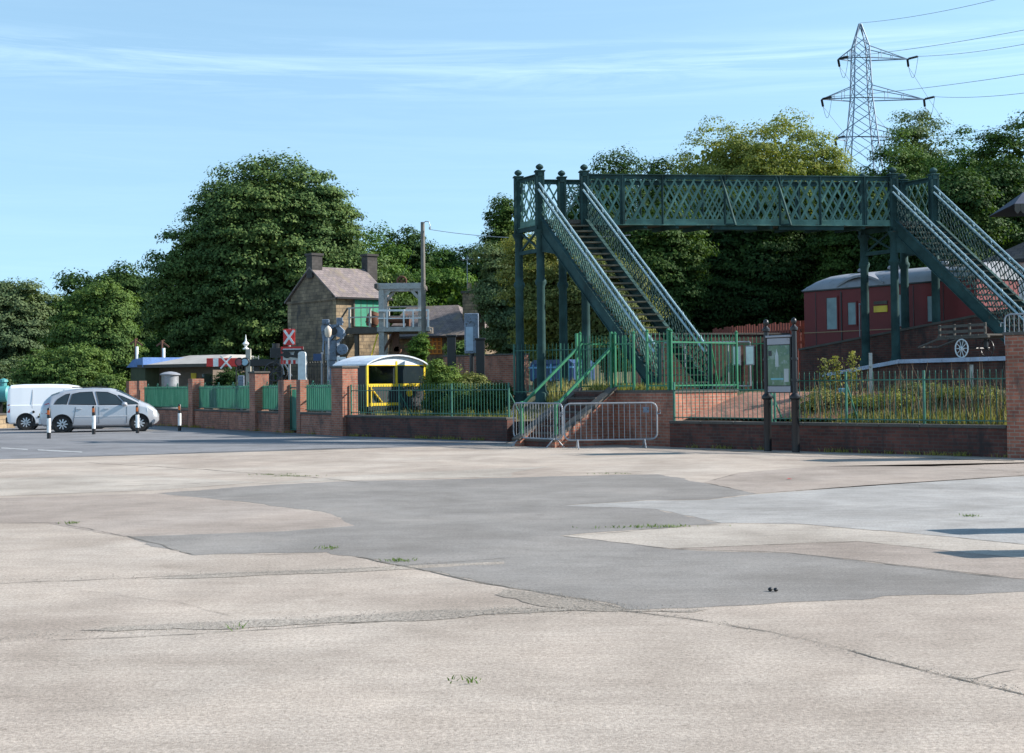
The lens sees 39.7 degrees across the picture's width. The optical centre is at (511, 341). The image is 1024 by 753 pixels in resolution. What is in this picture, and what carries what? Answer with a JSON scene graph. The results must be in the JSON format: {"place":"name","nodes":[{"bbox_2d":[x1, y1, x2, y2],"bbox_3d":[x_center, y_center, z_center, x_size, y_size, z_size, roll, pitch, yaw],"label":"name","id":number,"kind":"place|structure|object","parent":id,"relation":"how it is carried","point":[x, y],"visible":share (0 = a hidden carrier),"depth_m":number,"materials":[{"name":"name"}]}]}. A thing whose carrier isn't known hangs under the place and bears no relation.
{"place":"outdoors","nodes":[
{"label":"outdoors","id":0,"kind":"place"},
{"bbox_2d":[0,425,509,458],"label":"road","id":1,"kind":"structure","parent":0,"point":[124,441],"depth_m":41.41,"materials":[{"name":"asphalt"}]},
{"bbox_2d":[6,384,102,429],"bbox_3d":[-18.205,2.679,57.340,4.170,1.893,2.000,0,-2,-13],"label":"parked van","id":2,"kind":"object","parent":1,"relation":"on","point":[25,402],"visible":0.48,"depth_m":56.30,"materials":[{"name":"white paint"}]},
{"bbox_2d":[7,339,112,386],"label":"feathery shrub","id":3,"kind":"object","parent":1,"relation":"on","point":[81,367],"visible":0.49,"depth_m":66.15,"materials":[{"name":"green plant"}]},
{"bbox_2d":[39,381,158,432],"bbox_3d":[-15.556,2.494,53.548,4.330,1.973,2.064,0,-2,-13],"label":"parked car","id":4,"kind":"object","parent":1,"relation":"on","point":[71,409],"visible":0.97,"depth_m":52.75,"materials":[{"name":"silver metal"}]},
{"bbox_2d":[126,357,179,407],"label":"shed","id":5,"kind":"structure","parent":1,"relation":"on","point":[150,376],"depth_m":71.95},
{"bbox_2d":[137,354,287,410],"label":"building","id":6,"kind":"structure","parent":1,"relation":"on","point":[191,367],"depth_m":71.17,"materials":[{"name":"grey brick"}]},
{"bbox_2d":[206,335,258,409],"bbox_3d":[-12.590,1.701,63.921,2.324,4.003,0.343,0,-2,-3],"label":"semaphore signal","id":7,"kind":"object","parent":1,"relation":"on","point":[221,362],"visible":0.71,"depth_m":63.83,"materials":[{"name":"white paint"}]},
{"bbox_2d":[250,343,291,410],"bbox_3d":[-10.318,1.854,61.275,1.851,3.487,1.270,-1,-2,0],"label":"signal","id":8,"kind":"object","parent":1,"relation":"on","point":[257,364],"visible":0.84,"depth_m":60.90,"materials":[{"name":"black paint"}]},
{"bbox_2d":[281,329,303,379],"bbox_3d":[-8.967,1.483,57.939,0.960,3.995,0.349,-1,-2,0],"label":"crossing sign","id":9,"kind":"object","parent":1,"relation":"on","point":[289,337],"visible":0.8,"depth_m":58.01,"materials":[{"name":"metal"}]},
{"bbox_2d":[321,318,347,384],"bbox_3d":[-7.084,1.252,56.891,1.075,4.353,0.800,-1,-2,0],"label":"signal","id":10,"kind":"object","parent":1,"relation":"on","point":[337,349],"visible":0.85,"depth_m":56.64,"materials":[{"name":"blue paint"}]},
{"bbox_2d":[157,424,1006,457],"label":"wall foot weeds","id":11,"kind":"object","parent":1,"relation":"on","point":[712,447],"depth_m":34.13,"materials":[{"name":"green plant"}]},
{"bbox_2d":[375,388,565,421],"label":"tall grass","id":12,"kind":"structure","parent":0,"point":[518,414],"depth_m":43.38,"materials":[{"name":"green plant"}]},
{"bbox_2d":[0,421,1023,752],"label":"concrete yard","id":13,"kind":"structure","parent":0,"point":[560,681],"depth_m":8.39,"materials":[{"name":"concrete"}]},
{"bbox_2d":[0,474,253,495],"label":"cream slab","id":14,"kind":"structure","parent":13,"relation":"on","point":[61,484],"depth_m":23.87,"materials":[{"name":"concrete"}]},
{"bbox_2d":[0,493,353,536],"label":"pink slab","id":15,"kind":"structure","parent":13,"relation":"on","point":[132,515],"depth_m":17.86,"materials":[{"name":"concrete"}]},
{"bbox_2d":[126,371,331,434],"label":"brick wall","id":16,"kind":"structure","parent":13,"relation":"on","point":[255,416],"depth_m":52.04,"materials":[{"name":"brick"}]},
{"bbox_2d":[144,383,187,407],"bbox_3d":[-14.839,2.352,61.098,0.080,1.055,6.653,1,-2,-32],"label":"boarded railing","id":17,"kind":"object","parent":16,"relation":"on","point":[165,396],"visible":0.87,"depth_m":61.28,"materials":[{"name":"green paint"}]},
{"bbox_2d":[198,382,248,409],"bbox_3d":[-11.126,2.130,55.163,0.080,1.055,6.256,1,-2,-32],"label":"boarded railing","id":18,"kind":"object","parent":16,"relation":"on","point":[232,397],"visible":0.88,"depth_m":55.35,"materials":[{"name":"metal"}]},
{"bbox_2d":[305,380,330,411],"bbox_3d":[-6.427,1.849,47.650,0.080,1.055,2.489,1,-2,-32],"label":"boarded railing","id":19,"kind":"object","parent":16,"relation":"on","point":[318,397],"visible":0.93,"depth_m":47.85,"materials":[{"name":"green paint"}]},
{"bbox_2d":[154,562,503,578],"bbox_3d":[-1.549,1.994,12.326,3.100,0.001,0.322,0,-2,-13],"label":"gravel patch","id":20,"kind":"object","parent":13,"relation":"on","point":[238,574],"visible":1,"depth_m":12.29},
{"bbox_2d":[88,607,574,630],"bbox_3d":[-1.104,1.910,9.747,3.600,0.001,0.433,0,-2,-14],"label":"gravel patch","id":21,"kind":"object","parent":13,"relation":"on","point":[388,616],"visible":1,"depth_m":9.72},
{"bbox_2d":[371,276,431,355],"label":"timber gantry","id":22,"kind":"object","parent":13,"relation":"on","point":[384,291],"visible":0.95,"depth_m":69.95,"materials":[{"name":"white paint"}]},
{"bbox_2d":[261,466,549,483],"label":"cream slab","id":23,"kind":"structure","parent":13,"relation":"on","point":[504,472],"depth_m":25.26,"materials":[{"name":"concrete"}]},
{"bbox_2d":[329,366,515,440],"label":"brick wall","id":24,"kind":"structure","parent":13,"relation":"on","point":[344,422],"depth_m":43.83,"materials":[{"name":"brick"}]},
{"bbox_2d":[350,382,523,419],"bbox_3d":[-2.447,1.840,43.294,0.584,1.098,7.603,1,-2,-43],"label":"iron railing","id":25,"kind":"object","parent":24,"relation":"on","point":[429,413],"visible":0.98,"depth_m":42.83,"materials":[{"name":"metal"}]},
{"bbox_2d":[421,221,430,333],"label":"telegraph pole","id":26,"kind":"object","parent":13,"relation":"on","point":[423,307],"visible":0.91,"depth_m":66.04,"materials":[{"name":"wood"}]},
{"bbox_2d":[443,353,528,426],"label":"garden wall","id":27,"kind":"structure","parent":13,"relation":"on","point":[498,367],"depth_m":54.14,"materials":[{"name":"red brick"}]},
{"bbox_2d":[0,556,1022,694],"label":"loose grit","id":28,"kind":"object","parent":13,"relation":"on","point":[542,592],"visible":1,"depth_m":9.87,"materials":[{"name":"gravel"}]},
{"bbox_2d":[511,402,563,447],"bbox_3d":[0.645,2.143,36.273,0.582,1.143,2.351,1,-2,-34],"label":"crowd barrier","id":29,"kind":"object","parent":13,"relation":"on","point":[544,438],"visible":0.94,"depth_m":36.01,"materials":[{"name":"metal"}]},
{"bbox_2d":[512,387,616,447],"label":"brick steps","id":30,"kind":"structure","parent":13,"relation":"on","point":[578,395],"depth_m":36.92,"materials":[{"name":"stone"}]},
{"bbox_2d":[520,332,612,434],"bbox_3d":[1.436,1.196,37.179,2.088,2.870,1.378,1,-2,-41],"label":"handrail","id":31,"kind":"object","parent":30,"relation":"on","point":[583,376],"visible":0.98,"depth_m":37.33,"materials":[{"name":"metal"}]},
{"bbox_2d":[130,474,1023,609],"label":"tarmac patch","id":32,"kind":"object","parent":13,"relation":"on","point":[427,521],"visible":1,"depth_m":14.24,"materials":[{"name":"asphalt"}]},
{"bbox_2d":[495,589,705,611],"bbox_3d":[0.503,1.911,10.332,1.805,0.001,0.543,-2,-2,36],"label":"gravel patch","id":33,"kind":"object","parent":13,"relation":"on","point":[525,597],"visible":1,"depth_m":10.39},
{"bbox_2d":[560,402,660,449],"bbox_3d":[2.430,2.085,35.011,2.501,1.143,0.582,-1,-2,-3],"label":"crowd barrier","id":34,"kind":"object","parent":13,"relation":"on","point":[645,409],"visible":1,"depth_m":35.01,"materials":[{"name":"metal"}]},
{"bbox_2d":[581,389,738,446],"bbox_3d":[3.782,2.110,37.765,2.648,1.630,3.627,1,-2,-44],"label":"brick landing","id":35,"kind":"object","parent":13,"relation":"on","point":[662,400],"visible":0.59,"depth_m":36.37,"materials":[{"name":"brick"}]},
{"bbox_2d":[578,328,737,389],"bbox_3d":[3.807,0.502,37.859,2.703,1.610,3.563,1,-2,-41],"label":"landing fence","id":36,"kind":"object","parent":35,"relation":"on","point":[670,342],"visible":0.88,"depth_m":36.81,"materials":[{"name":"metal"}]},
{"bbox_2d":[631,333,801,388],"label":"brick retaining wall","id":37,"kind":"structure","parent":13,"relation":"on","point":[760,363],"depth_m":52.78,"materials":[{"name":"brick"}]},
{"bbox_2d":[762,317,800,452],"bbox_3d":[6.158,1.007,32.486,0.260,3.060,1.111,1,-2,-37],"label":"information board","id":38,"kind":"object","parent":13,"relation":"on","point":[780,358],"visible":1,"depth_m":32.38,"materials":[{"name":"black paint"}]},
{"bbox_2d":[564,476,1023,543],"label":"pale slab","id":39,"kind":"structure","parent":13,"relation":"on","point":[937,508],"depth_m":17.93,"materials":[{"name":"grey concrete"}]},
{"bbox_2d":[565,523,1023,557],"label":"cream slab","id":40,"kind":"structure","parent":13,"relation":"on","point":[738,534],"depth_m":14.53,"materials":[{"name":"concrete"}]},
{"bbox_2d":[669,332,1023,457],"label":"brick wall","id":41,"kind":"structure","parent":13,"relation":"on","point":[977,440],"depth_m":31.06,"materials":[{"name":"brick"}]},
{"bbox_2d":[673,381,783,421],"bbox_3d":[5.291,1.525,34.735,0.584,1.078,2.966,1,-2,-45],"label":"iron railing","id":42,"kind":"object","parent":41,"relation":"on","point":[699,417],"visible":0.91,"depth_m":34.55,"materials":[{"name":"metal"}]},
{"bbox_2d":[773,369,1006,423],"bbox_3d":[8.432,1.294,31.569,0.585,1.277,5.852,1,-2,-45],"label":"iron railing","id":43,"kind":"object","parent":41,"relation":"on","point":[924,420],"visible":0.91,"depth_m":31.26,"materials":[{"name":"metal"}]},
{"bbox_2d":[674,542,1023,578],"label":"pink slab","id":44,"kind":"structure","parent":13,"relation":"on","point":[1009,567],"depth_m":12.93,"materials":[{"name":"concrete"}]},
{"bbox_2d":[704,462,1023,492],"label":"pink slab","id":45,"kind":"structure","parent":13,"relation":"on","point":[808,478],"depth_m":23.89,"materials":[{"name":"concrete"}]},
{"bbox_2d":[0,0,1023,297],"label":"sky","id":46,"kind":"structure","parent":0,"point":[112,112],"materials":[{"name":"blue"}]},
{"bbox_2d":[358,361,1004,421],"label":"embankment","id":47,"kind":"structure","parent":0,"point":[531,407],"depth_m":43.32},
{"bbox_2d":[0,276,63,366],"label":"broad tree","id":48,"kind":"object","parent":47,"relation":"on","point":[23,314],"visible":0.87,"depth_m":90.92,"materials":[{"name":"green plant"}]},
{"bbox_2d":[34,275,149,388],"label":"bushy tree","id":49,"kind":"object","parent":47,"relation":"on","point":[98,325],"visible":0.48,"depth_m":75.06,"materials":[{"name":"green plant"}]},
{"bbox_2d":[40,257,163,353],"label":"broad tree","id":50,"kind":"object","parent":47,"relation":"on","point":[126,280],"visible":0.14,"depth_m":95.67,"materials":[{"name":"green plant"}]},
{"bbox_2d":[133,147,403,372],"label":"sycamore tree","id":51,"kind":"object","parent":47,"relation":"on","point":[233,273],"visible":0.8,"depth_m":83.48,"materials":[{"name":"green plant"}]},
{"bbox_2d":[284,253,392,411],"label":"stone house","id":52,"kind":"structure","parent":47,"relation":"on","point":[317,294],"depth_m":75.81,"materials":[{"name":"stone"}]},
{"bbox_2d":[353,299,378,326],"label":"loft door","id":53,"kind":"structure","parent":52,"relation":"in","point":[360,312],"depth_m":75.04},
{"bbox_2d":[333,355,427,414],"bbox_3d":[-4.678,1.561,50.534,2.674,2.112,2.100,1,-2,-41],"label":"rail trolley","id":54,"kind":"object","parent":47,"relation":"on","point":[375,370],"visible":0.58,"depth_m":49.95,"materials":[{"name":"metal"}]},
{"bbox_2d":[398,366,422,383],"bbox_3d":[-3.602,1.190,50.263,1.167,0.630,0.010,1,-2,-41],"label":"window","id":55,"kind":"structure","parent":54,"relation":"in","point":[406,374],"depth_m":50.23,"materials":[{"name":"black glass"}]},
{"bbox_2d":[359,221,415,292],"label":"woodland tree","id":56,"kind":"object","parent":47,"relation":"on","point":[395,254],"visible":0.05,"depth_m":103.66,"materials":[{"name":"green plant"}]},
{"bbox_2d":[367,224,442,280],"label":"woodland tree","id":57,"kind":"object","parent":47,"relation":"on","point":[410,240],"visible":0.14,"depth_m":111.24,"materials":[{"name":"green plant"}]},
{"bbox_2d":[380,270,434,325],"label":"woodland tree","id":58,"kind":"object","parent":47,"relation":"on","point":[405,299],"visible":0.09,"depth_m":93.95,"materials":[{"name":"green plant"}]},
{"bbox_2d":[404,331,435,372],"bbox_3d":[-3.746,1.070,57.956,1.339,2.948,1.257,-1,-2,0],"label":"conifer shrub","id":59,"kind":"object","parent":47,"relation":"on","point":[419,347],"visible":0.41,"depth_m":57.80,"materials":[{"name":"green plant"}]},
{"bbox_2d":[399,266,485,316],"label":"woodland tree","id":60,"kind":"object","parent":47,"relation":"on","point":[439,292],"visible":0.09,"depth_m":97.16,"materials":[{"name":"green plant"}]},
{"bbox_2d":[422,358,463,393],"bbox_3d":[-2.394,1.464,48.489,1.522,1.788,1.478,-1,-2,0],"label":"shrub","id":61,"kind":"object","parent":47,"relation":"on","point":[441,371],"visible":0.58,"depth_m":48.25,"materials":[{"name":"green plant"}]},
{"bbox_2d":[420,380,474,414],"bbox_3d":[-2.018,1.818,45.416,1.817,1.186,1.749,-1,-2,23],"label":"shrub","id":62,"kind":"object","parent":47,"relation":"on","point":[445,402],"visible":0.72,"depth_m":45.00,"materials":[{"name":"green plant"}]},
{"bbox_2d":[425,245,471,289],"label":"woodland tree","id":63,"kind":"object","parent":47,"relation":"on","point":[446,257],"visible":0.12,"depth_m":117.18,"materials":[{"name":"green plant"}]},
{"bbox_2d":[464,313,478,374],"bbox_3d":[-1.467,0.852,51.989,0.520,3.731,0.420,-1,-2,0],"label":"relay cabinet","id":64,"kind":"object","parent":47,"relation":"on","point":[471,327],"visible":0.69,"depth_m":51.84,"materials":[{"name":"metal"}]},
{"bbox_2d":[464,380,519,415],"bbox_3d":[-0.649,1.788,44.508,1.818,1.169,1.707,-1,-2,0],"label":"shrub","id":65,"kind":"object","parent":47,"relation":"on","point":[479,399],"visible":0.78,"depth_m":44.13,"materials":[{"name":"green plant"}]},
{"bbox_2d":[465,239,533,361],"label":"woodland tree","id":66,"kind":"object","parent":47,"relation":"on","point":[494,333],"visible":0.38,"depth_m":65.31,"materials":[{"name":"green plant"}]},
{"bbox_2d":[474,192,526,353],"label":"slender tree","id":67,"kind":"object","parent":47,"relation":"on","point":[500,223],"visible":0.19,"depth_m":83.57,"materials":[{"name":"green plant"}]},
{"bbox_2d":[491,229,590,385],"bbox_3d":[1.555,-1.054,56.072,4.749,6.736,3.851,-1,-2,0],"label":"woodland tree","id":68,"kind":"object","parent":47,"relation":"on","point":[530,301],"visible":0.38,"depth_m":55.21,"materials":[{"name":"green plant"}]},
{"bbox_2d":[530,359,594,388],"bbox_3d":[1.772,1.198,50.095,1.813,1.064,1.540,-2,-2,33],"label":"blue wagon","id":69,"kind":"object","parent":47,"relation":"on","point":[550,370],"visible":0.3,"depth_m":49.53,"materials":[{"name":"paint"}]},
{"bbox_2d":[513,342,657,394],"bbox_3d":[2.165,0.814,42.544,4.732,1.550,0.044,-1,-2,27],"label":"tall fence","id":70,"kind":"object","parent":47,"relation":"on","point":[529,350],"visible":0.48,"depth_m":42.93,"materials":[{"name":"green paint"}]},
{"bbox_2d":[553,179,621,258],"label":"skyline tree","id":71,"kind":"object","parent":47,"relation":"on","point":[571,215],"visible":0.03,"depth_m":115.83,"materials":[{"name":"green plant"}]},
{"bbox_2d":[549,252,669,383],"bbox_3d":[3.759,-0.624,55.065,4.869,5.768,3.881,-1,-2,0],"label":"woodland tree","id":72,"kind":"object","parent":47,"relation":"on","point":[599,331],"visible":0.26,"depth_m":54.30,"materials":[{"name":"green plant"}]},
{"bbox_2d":[568,141,675,257],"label":"skyline tree","id":73,"kind":"object","parent":47,"relation":"on","point":[622,166],"visible":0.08,"depth_m":118.98,"materials":[{"name":"green plant"}]},
{"bbox_2d":[612,202,722,332],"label":"tree","id":74,"kind":"object","parent":47,"relation":"on","point":[668,257],"visible":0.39,"depth_m":65.20,"materials":[{"name":"green plant"}]},
{"bbox_2d":[635,151,699,218],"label":"skyline tree","id":75,"kind":"object","parent":47,"relation":"on","point":[656,169],"visible":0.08,"depth_m":124.08,"materials":[{"name":"green plant"}]},
{"bbox_2d":[658,336,763,391],"bbox_3d":[5.555,0.722,38.672,3.168,1.636,0.586,-2,-2,33],"label":"tall fence","id":76,"kind":"object","parent":47,"relation":"on","point":[752,343],"visible":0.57,"depth_m":38.13,"materials":[{"name":"metal"}]},
{"bbox_2d":[676,186,751,332],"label":"tree","id":77,"kind":"object","parent":47,"relation":"on","point":[702,319],"visible":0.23,"depth_m":68.60,"materials":[{"name":"green plant"}]},
{"bbox_2d":[713,321,801,388],"bbox_3d":[9.698,0.763,56.262,0.090,2.939,7.846,0,-2,-17],"label":"rusty fence","id":78,"kind":"object","parent":47,"relation":"on","point":[749,328],"visible":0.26,"depth_m":55.07,"materials":[{"name":"metal"}]},
{"bbox_2d":[662,106,857,218],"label":"hawthorn tree","id":79,"kind":"object","parent":47,"relation":"on","point":[749,156],"visible":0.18,"depth_m":77.25,"materials":[{"name":"green plant"}]},
{"bbox_2d":[705,186,815,331],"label":"tree","id":80,"kind":"object","parent":47,"relation":"on","point":[766,262],"visible":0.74,"depth_m":68.03,"materials":[{"name":"green plant"}]},
{"bbox_2d":[512,164,1023,402],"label":"footbridge","id":81,"kind":"object","parent":47,"relation":"on","point":[899,227],"visible":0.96,"depth_m":43.65,"materials":[{"name":"paint"}]},
{"bbox_2d":[763,172,836,332],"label":"tree","id":82,"kind":"object","parent":47,"relation":"on","point":[812,251],"visible":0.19,"depth_m":68.89,"materials":[{"name":"green plant"}]},
{"bbox_2d":[800,384,860,411],"bbox_3d":[7.609,1.427,34.121,1.615,0.774,1.621,-2,-2,28],"label":"shrub","id":83,"kind":"object","parent":47,"relation":"on","point":[818,399],"visible":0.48,"depth_m":33.78,"materials":[{"name":"green plant"}]},
{"bbox_2d":[797,166,887,305],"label":"tree","id":84,"kind":"object","parent":47,"relation":"on","point":[841,251],"visible":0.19,"depth_m":65.22,"materials":[{"name":"green plant"}]},
{"bbox_2d":[844,389,921,410],"bbox_3d":[8.751,1.387,33.502,1.688,0.604,1.772,1,-2,-40],"label":"shrub","id":85,"kind":"object","parent":47,"relation":"on","point":[856,401],"visible":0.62,"depth_m":33.15,"materials":[{"name":"green plant"}]},
{"bbox_2d":[859,174,926,271],"bbox_3d":[17.818,-2.578,63.032,5.065,9.875,4.614,-1,-2,0],"label":"tree","id":86,"kind":"object","parent":47,"relation":"on","point":[881,263],"visible":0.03,"depth_m":62.67,"materials":[{"name":"green plant"}]},
{"bbox_2d":[852,123,940,203],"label":"ash tree","id":87,"kind":"object","parent":47,"relation":"on","point":[905,157],"visible":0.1,"depth_m":72.04,"materials":[{"name":"green plant"}]},
{"bbox_2d":[800,355,1005,423],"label":"dead stems","id":88,"kind":"object","parent":47,"relation":"on","point":[975,402],"visible":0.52,"depth_m":32.30,"materials":[{"name":"plant"}]},
{"bbox_2d":[798,308,1022,389],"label":"ramp wall","id":89,"kind":"structure","parent":47,"relation":"on","point":[913,338],"depth_m":45.15,"materials":[{"name":"brick"}]},
{"bbox_2d":[802,261,1021,346],"bbox_3d":[13.339,-0.468,47.883,2.460,4.213,7.184,1,-2,-37],"label":"railway carriage","id":90,"kind":"object","parent":47,"relation":"on","point":[832,308],"visible":0.33,"depth_m":47.66,"materials":[{"name":"red paint"}]},
{"bbox_2d":[825,296,838,330],"bbox_3d":[11.063,-0.952,49.018,0.050,1.188,0.554,1,-2,-37],"label":"window","id":91,"kind":"structure","parent":90,"relation":"in","point":[831,302],"depth_m":49.02,"materials":[{"name":"glass"}]},
{"bbox_2d":[822,356,1005,391],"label":"station platform","id":92,"kind":"structure","parent":47,"relation":"on","point":[991,364],"depth_m":38.86,"materials":[{"name":"concrete"}]},
{"bbox_2d":[918,322,1003,357],"bbox_3d":[12.597,0.013,39.612,1.000,0.947,2.949,0,-2,-24],"label":"luggage trolley","id":93,"kind":"object","parent":92,"relation":"on","point":[985,336],"visible":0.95,"depth_m":39.16,"materials":[{"name":"white paint"}]},
{"bbox_2d":[877,107,955,178],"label":"ash tree","id":94,"kind":"object","parent":47,"relation":"on","point":[921,130],"visible":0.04,"depth_m":74.08,"materials":[{"name":"green plant"}]},
{"bbox_2d":[919,124,1004,194],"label":"ash tree","id":95,"kind":"object","parent":47,"relation":"on","point":[965,161],"visible":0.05,"depth_m":68.09,"materials":[{"name":"green plant"}]},
{"bbox_2d":[921,382,1004,403],"bbox_3d":[10.456,1.209,32.702,1.982,0.568,1.980,-1,-2,0],"label":"shrub","id":96,"kind":"object","parent":47,"relation":"on","point":[956,392],"visible":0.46,"depth_m":32.36,"materials":[{"name":"green plant"}]},
{"bbox_2d":[908,165,1021,268],"bbox_3d":[19.020,-2.624,60.131,4.786,9.763,4.456,-1,-2,0],"label":"tree","id":97,"kind":"object","parent":47,"relation":"on","point":[962,189],"visible":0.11,"depth_m":59.30,"materials":[{"name":"green plant"}]},
{"bbox_2d":[965,110,1023,218],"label":"ash tree","id":98,"kind":"object","parent":47,"relation":"on","point":[1003,140],"visible":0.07,"depth_m":63.91,"materials":[{"name":"green plant"}]},
{"bbox_2d":[974,153,1023,253],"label":"tree","id":99,"kind":"object","parent":47,"relation":"on","point":[1006,188],"visible":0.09,"depth_m":61.34,"materials":[{"name":"green plant"}]},
{"bbox_2d":[982,242,1023,299],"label":"station building","id":100,"kind":"structure","parent":47,"relation":"on","point":[1016,253],"depth_m":51.64,"materials":[{"name":"white paint"}]},
{"bbox_2d":[989,192,1023,216],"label":"platform canopy","id":101,"kind":"object","parent":100,"relation":"attached to","point":[1014,207],"visible":1,"depth_m":51.06,"materials":[{"name":"grey wood"}]},
{"bbox_2d":[688,391,905,418],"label":"brick paving","id":102,"kind":"structure","parent":0,"point":[738,402],"depth_m":35.52,"materials":[{"name":"brick"}]},
{"bbox_2d":[785,397,1006,424],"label":"green grass","id":103,"kind":"structure","parent":0,"point":[950,415],"depth_m":31.70,"materials":[{"name":"green plant"}]},
{"bbox_2d":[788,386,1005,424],"bbox_3d":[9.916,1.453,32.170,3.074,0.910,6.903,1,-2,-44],"label":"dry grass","id":104,"kind":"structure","parent":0,"point":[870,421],"depth_m":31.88,"materials":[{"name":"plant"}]},
{"label":"ground","id":105,"kind":"structure","parent":0,"visible":0},
{"bbox_2d":[324,306,433,413],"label":"timber walkway","id":106,"kind":"structure","parent":105,"relation":"on","point":[358,331],"depth_m":72.97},
{"bbox_2d":[389,257,496,382],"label":"stone cottage","id":107,"kind":"structure","parent":105,"relation":"on","point":[444,320],"depth_m":84.18,"materials":[{"name":"stone"}]},
{"bbox_2d":[821,23,934,173],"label":"pylon","id":108,"kind":"object","parent":105,"relation":"on","point":[844,57],"visible":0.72,"depth_m":190.82,"materials":[{"name":"metal"}]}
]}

